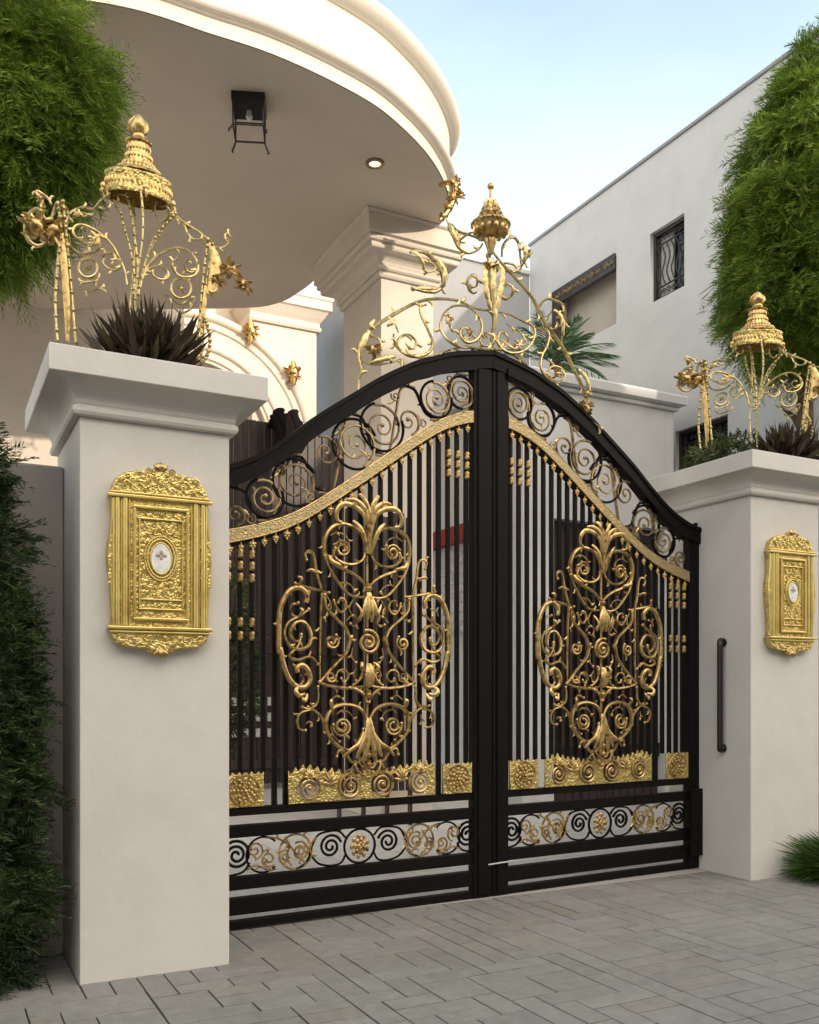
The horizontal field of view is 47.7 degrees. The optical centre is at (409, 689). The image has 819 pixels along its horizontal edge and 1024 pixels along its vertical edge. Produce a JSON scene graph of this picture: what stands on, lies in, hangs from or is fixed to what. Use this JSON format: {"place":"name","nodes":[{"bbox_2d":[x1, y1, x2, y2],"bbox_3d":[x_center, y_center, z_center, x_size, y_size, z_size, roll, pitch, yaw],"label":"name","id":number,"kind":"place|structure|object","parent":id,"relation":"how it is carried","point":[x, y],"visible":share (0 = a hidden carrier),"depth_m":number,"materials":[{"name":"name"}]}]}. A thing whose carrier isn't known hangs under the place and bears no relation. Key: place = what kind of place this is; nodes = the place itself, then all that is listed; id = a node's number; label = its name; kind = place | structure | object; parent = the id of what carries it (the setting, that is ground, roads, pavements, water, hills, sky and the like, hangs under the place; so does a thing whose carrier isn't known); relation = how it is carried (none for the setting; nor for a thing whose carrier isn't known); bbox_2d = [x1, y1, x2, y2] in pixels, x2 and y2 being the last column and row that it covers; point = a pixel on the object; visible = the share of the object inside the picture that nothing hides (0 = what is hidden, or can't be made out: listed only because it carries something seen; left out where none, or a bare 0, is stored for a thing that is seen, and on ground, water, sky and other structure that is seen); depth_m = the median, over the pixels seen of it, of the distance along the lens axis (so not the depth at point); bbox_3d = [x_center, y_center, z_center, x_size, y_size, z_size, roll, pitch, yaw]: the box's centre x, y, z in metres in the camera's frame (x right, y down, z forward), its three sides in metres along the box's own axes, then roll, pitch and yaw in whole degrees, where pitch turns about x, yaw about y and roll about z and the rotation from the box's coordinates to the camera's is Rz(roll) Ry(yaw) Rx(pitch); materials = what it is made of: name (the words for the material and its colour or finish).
{"place":"outdoors","nodes":[
{"label":"outdoors","id":0,"kind":"place"},
{"bbox_2d":[10,916,749,1023],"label":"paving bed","id":1,"kind":"object","parent":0,"point":[197,979],"depth_m":4.30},
{"bbox_2d":[0,871,818,1023],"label":"paving","id":2,"kind":"structure","parent":0,"point":[709,947],"depth_m":4.65,"materials":[{"name":"stone"}]},
{"bbox_2d":[0,461,63,961],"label":"garden wall","id":3,"kind":"structure","parent":2,"relation":"on","point":[46,483],"depth_m":4.86,"materials":[{"name":"paint"}]},
{"bbox_2d":[0,421,78,999],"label":"conifer hedge","id":4,"kind":"object","parent":2,"relation":"on","point":[16,783],"visible":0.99,"depth_m":4.33,"materials":[{"name":"green plant"}]},
{"bbox_2d":[25,342,267,985],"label":"gate pillar","id":5,"kind":"structure","parent":2,"relation":"on","point":[146,783],"depth_m":4.54,"materials":[{"name":"paint"}]},
{"bbox_2d":[16,114,252,363],"bbox_3d":[-1.412,-2.348,4.880,1.225,1.363,0.224,0,0,-28],"label":"crown ornament","id":6,"kind":"object","parent":5,"relation":"on","point":[133,179],"visible":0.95,"depth_m":4.83,"materials":[{"name":"gold metal"}]},
{"bbox_2d":[74,287,215,365],"bbox_3d":[-1.383,-1.805,4.760,0.701,0.467,0.764,0,0,-28],"label":"rosette plant","id":7,"kind":"object","parent":5,"relation":"on","point":[149,333],"visible":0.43,"depth_m":4.63,"materials":[{"name":"purple plant"}]},
{"bbox_2d":[105,462,212,657],"bbox_3d":[-1.220,-0.632,4.532,0.508,0.957,0.071,0,0,-28],"label":"wall box","id":8,"kind":"object","parent":5,"relation":"attached to","point":[158,559],"visible":1,"depth_m":4.51,"materials":[{"name":"gold metal"}]},
{"bbox_2d":[133,505,188,621],"bbox_3d":[-1.211,-0.613,4.513,0.270,0.555,0.025,0,0,-28],"label":"door","id":9,"kind":"structure","parent":8,"relation":"in","point":[186,511],"depth_m":4.51,"materials":[{"name":"gold metal"}]},
{"bbox_2d":[229,350,493,929],"bbox_3d":[-0.308,-0.448,5.761,1.982,3.672,0.141,0,0,-29],"label":"gate leaf","id":10,"kind":"object","parent":5,"relation":"attached to","point":[470,780],"visible":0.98,"depth_m":5.80,"materials":[{"name":"black metal"}]},
{"bbox_2d":[648,449,818,880],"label":"gate pillar","id":11,"kind":"structure","parent":2,"relation":"on","point":[758,780],"depth_m":6.97,"materials":[{"name":"paint"}]},
{"bbox_2d":[488,350,702,895],"bbox_3d":[1.411,-0.448,6.748,2.080,3.672,0.141,0,0,-30],"label":"gate leaf","id":12,"kind":"object","parent":11,"relation":"attached to","point":[682,767],"visible":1,"depth_m":6.66,"materials":[{"name":"black metal"}]},
{"bbox_2d":[351,183,603,433],"bbox_3d":[0.505,-2.647,6.273,1.992,1.601,0.276,0,0,-28],"label":"gate crest","id":13,"kind":"object","parent":12,"relation":"on","point":[490,224],"visible":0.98,"depth_m":6.24,"materials":[{"name":"gold metal"}]},
{"bbox_2d":[680,427,762,469],"bbox_3d":[2.517,-1.830,7.413,0.774,0.579,0.615,0,0,-28],"label":"leafy plant","id":14,"kind":"object","parent":11,"relation":"on","point":[729,443],"visible":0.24,"depth_m":7.32,"materials":[{"name":"green plant"}]},
{"bbox_2d":[717,638,726,752],"bbox_3d":[2.357,0.040,7.010,0.083,0.873,0.068,0,0,-28],"label":"pull bar","id":15,"kind":"object","parent":11,"relation":"attached to","point":[721,644],"visible":1,"depth_m":6.97,"materials":[{"name":"black metal"}]},
{"bbox_2d":[674,291,818,449],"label":"crown ornament","id":16,"kind":"object","parent":11,"relation":"on","point":[758,332],"visible":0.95,"depth_m":7.30,"materials":[{"name":"gold metal"}]},
{"bbox_2d":[744,416,818,459],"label":"rosette plant","id":17,"kind":"object","parent":11,"relation":"on","point":[785,441],"visible":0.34,"depth_m":7.15,"materials":[{"name":"purple plant"}]},
{"bbox_2d":[763,529,816,656],"bbox_3d":[2.855,-0.723,6.936,0.508,0.957,0.071,0,0,-28],"label":"wall box","id":18,"kind":"object","parent":11,"relation":"attached to","point":[789,594],"visible":1,"depth_m":6.90,"materials":[{"name":"gold metal"}]},
{"bbox_2d":[780,557,806,633],"bbox_3d":[2.865,-0.702,6.917,0.270,0.555,0.025,0,0,-28],"label":"door","id":19,"kind":"structure","parent":18,"relation":"in","point":[803,619],"depth_m":6.94,"materials":[{"name":"gold metal"}]},
{"bbox_2d":[771,830,818,885],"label":"grass tuft","id":20,"kind":"object","parent":2,"relation":"on","point":[806,866],"visible":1,"depth_m":6.78,"materials":[{"name":"green plant"}]},
{"bbox_2d":[818,552,818,836],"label":"garden wall","id":21,"kind":"structure","parent":2,"relation":"on","point":[818,693],"depth_m":7.69,"materials":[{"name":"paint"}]},
{"bbox_2d":[316,254,530,438],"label":"wing","id":22,"kind":"structure","parent":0,"point":[329,364],"depth_m":15.37,"materials":[{"name":"white paint"}]},
{"bbox_2d":[229,781,670,919],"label":"courtyard floor","id":23,"kind":"structure","parent":0,"point":[337,857],"depth_m":8.41,"materials":[{"name":"stone"}]},
{"bbox_2d":[0,0,144,333],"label":"feathery tree","id":24,"kind":"object","parent":23,"relation":"on","point":[60,105],"visible":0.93,"depth_m":5.98,"materials":[{"name":"green plant"}]},
{"bbox_2d":[0,290,333,465],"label":"house","id":25,"kind":"structure","parent":23,"relation":"on","point":[275,344],"depth_m":14.59,"materials":[{"name":"paint"}]},
{"bbox_2d":[231,560,268,762],"bbox_3d":[-1.371,0.189,6.718,0.723,2.422,0.732,0,0,-28],"label":"courtyard shrub","id":26,"kind":"object","parent":23,"relation":"on","point":[234,670],"visible":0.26,"depth_m":6.70,"materials":[{"name":"green plant"}]},
{"bbox_2d":[229,419,343,783],"bbox_3d":[-1.851,-1.214,13.146,2.517,5.228,0.150,0,0,-28],"label":"timber screen","id":27,"kind":"object","parent":23,"relation":"on","point":[250,438],"visible":0.21,"depth_m":13.14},
{"bbox_2d":[267,407,306,467],"bbox_3d":[-1.733,-3.515,12.994,0.539,0.846,0.405,0,0,-28],"label":"black drape","id":28,"kind":"object","parent":27,"relation":"hanging from","point":[282,423],"visible":0.69,"depth_m":12.80,"materials":[{"name":"fabric"}]},
{"bbox_2d":[337,508,411,829],"bbox_3d":[-0.349,-0.212,9.435,0.826,3.224,0.078,0,0,-28],"label":"folding screen","id":29,"kind":"object","parent":23,"relation":"on","point":[403,785],"visible":0.38,"depth_m":9.44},
{"bbox_2d":[311,205,468,814],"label":"portico column","id":30,"kind":"structure","parent":23,"relation":"on","point":[366,267],"depth_m":10.11,"materials":[{"name":"paint"}]},
{"bbox_2d":[2,0,459,309],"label":"portico canopy","id":31,"kind":"object","parent":30,"relation":"on","point":[349,88],"visible":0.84,"depth_m":8.47,"materials":[{"name":"paint"}]},
{"bbox_2d":[228,90,269,154],"bbox_3d":[-1.362,-4.822,7.870,0.329,0.355,0.329,0,0,-6],"label":"ceiling lantern","id":32,"kind":"object","parent":31,"relation":"hanging from","point":[249,105],"visible":1,"depth_m":7.78,"materials":[{"name":"black metal"}]},
{"bbox_2d":[365,158,383,169],"bbox_3d":[-0.328,-4.992,8.782,0.180,0.017,0.180,0,0,-28],"label":"ceiling downlight","id":33,"kind":"object","parent":31,"relation":"attached to","point":[374,163],"visible":1,"depth_m":8.77,"materials":[{"name":"white metal"}]},
{"bbox_2d":[438,174,465,221],"bbox_3d":[0.406,-4.771,8.988,0.270,0.482,0.189,0,0,8],"label":"gilded sprig","id":34,"kind":"object","parent":31,"relation":"hanging from","point":[455,193],"visible":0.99,"depth_m":8.98,"materials":[{"name":"gold metal"}]},
{"bbox_2d":[232,868,708,929],"bbox_3d":[0.503,1.399,6.310,4.000,0.008,0.190,0,0,-28],"label":"threshold","id":35,"kind":"object","parent":23,"relation":"on","point":[657,875],"visible":0.29,"depth_m":6.57,"materials":[{"name":"stone paving"}]},
{"bbox_2d":[433,365,688,803],"bbox_3d":[1.503,-1.183,12.998,2.630,5.165,3.930,0,0,-28],"label":"garage annex","id":36,"kind":"object","parent":23,"relation":"on","point":[636,423],"visible":0.14,"depth_m":11.51,"materials":[{"name":"paint"}]},
{"bbox_2d":[500,309,620,380],"bbox_3d":[1.967,-4.342,12.088,1.828,1.183,1.409,0,0,-28],"label":"potted palm","id":37,"kind":"object","parent":36,"relation":"on","point":[571,343],"visible":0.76,"depth_m":12.06,"materials":[{"name":"plant"}]},
{"bbox_2d":[554,521,659,800],"bbox_3d":[2.437,-0.333,11.562,1.732,3.426,0.080,0,0,-28],"label":"garage door","id":38,"kind":"structure","parent":36,"relation":"in","point":[645,790],"depth_m":11.47,"materials":[{"name":"black metal"}]},
{"bbox_2d":[697,13,818,455],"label":"feathery tree","id":39,"kind":"object","parent":23,"relation":"on","point":[769,239],"visible":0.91,"depth_m":8.30,"materials":[{"name":"green plant"}]},
{"bbox_2d":[303,0,818,364],"label":"sky","id":40,"kind":"structure","parent":0,"point":[556,100],"materials":[{"name":"blue"}]},
{"bbox_2d":[528,32,818,551],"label":"villa wing","id":41,"kind":"structure","parent":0,"point":[621,260],"depth_m":12.83,"materials":[{"name":"white paint"}]},
{"bbox_2d":[654,216,683,301],"bbox_3d":[3.654,-5.910,12.770,0.155,0.976,0.656,0,0,-28],"label":"window frame","id":42,"kind":"structure","parent":41,"relation":"in","point":[672,243],"depth_m":12.83,"materials":[{"name":"black metal"}]},
{"bbox_2d":[679,416,727,469],"bbox_3d":[3.945,-3.000,12.211,0.155,0.996,0.916,0,0,-28],"label":"window frame","id":43,"kind":"structure","parent":41,"relation":"in","point":[722,423],"depth_m":12.38,"materials":[{"name":"black metal"}]}
]}

